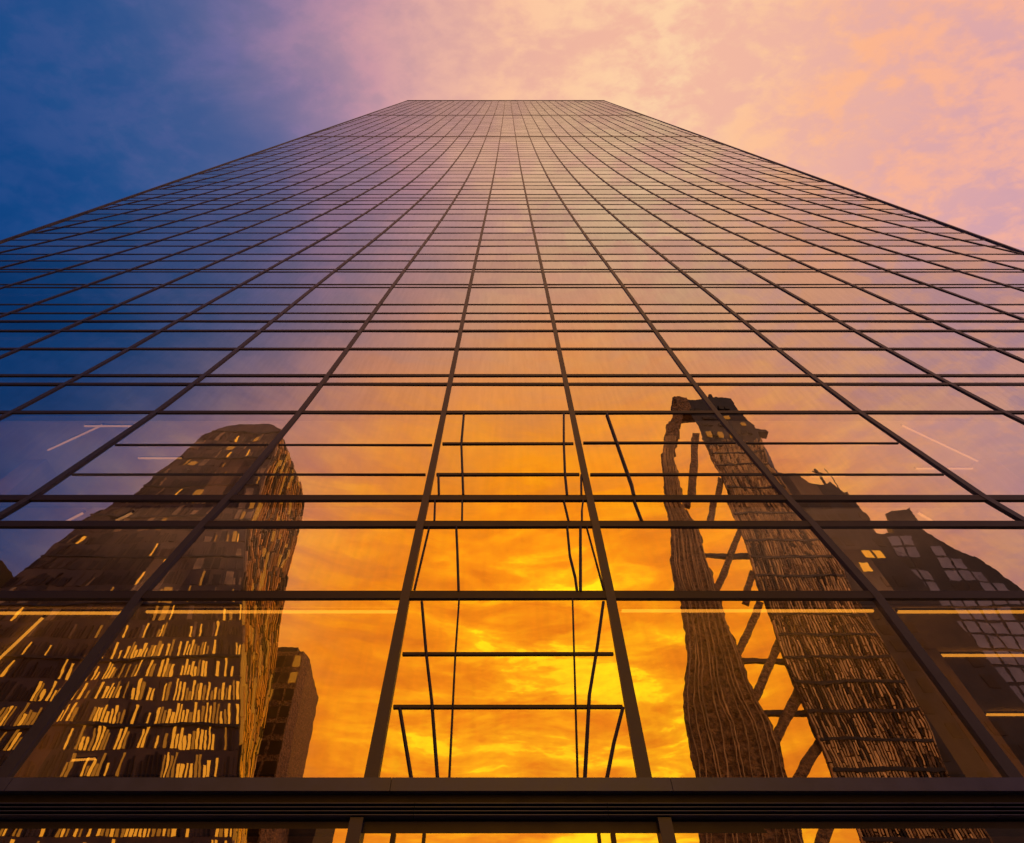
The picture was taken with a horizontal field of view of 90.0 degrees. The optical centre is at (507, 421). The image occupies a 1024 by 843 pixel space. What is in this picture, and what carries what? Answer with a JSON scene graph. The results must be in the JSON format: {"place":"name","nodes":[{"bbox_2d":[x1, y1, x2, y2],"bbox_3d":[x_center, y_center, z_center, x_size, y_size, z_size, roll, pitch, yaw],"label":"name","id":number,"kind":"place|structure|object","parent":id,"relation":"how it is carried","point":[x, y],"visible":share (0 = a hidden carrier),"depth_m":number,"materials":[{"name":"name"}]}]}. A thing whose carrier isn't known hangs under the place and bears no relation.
{"place":"outdoors","nodes":[
{"label":"outdoors","id":0,"kind":"place"},
{"bbox_2d":[0,100,1023,842],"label":"glass tower","id":1,"kind":"structure","parent":0,"point":[382,476],"depth_m":11.69,"materials":[{"name":"glass"}]},
{"bbox_2d":[620,607,760,612],"bbox_3d":[4.425,3.482,9.481,4.670,0.090,0.050,0,-55,0],"label":"ceiling lamp","id":2,"kind":"object","parent":1,"relation":"attached to","point":[630,610],"visible":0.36,"depth_m":9.46,"materials":[{"name":"yellow"}]},
{"bbox_2d":[0,0,1023,250],"label":"sky","id":3,"kind":"structure","parent":0,"point":[917,106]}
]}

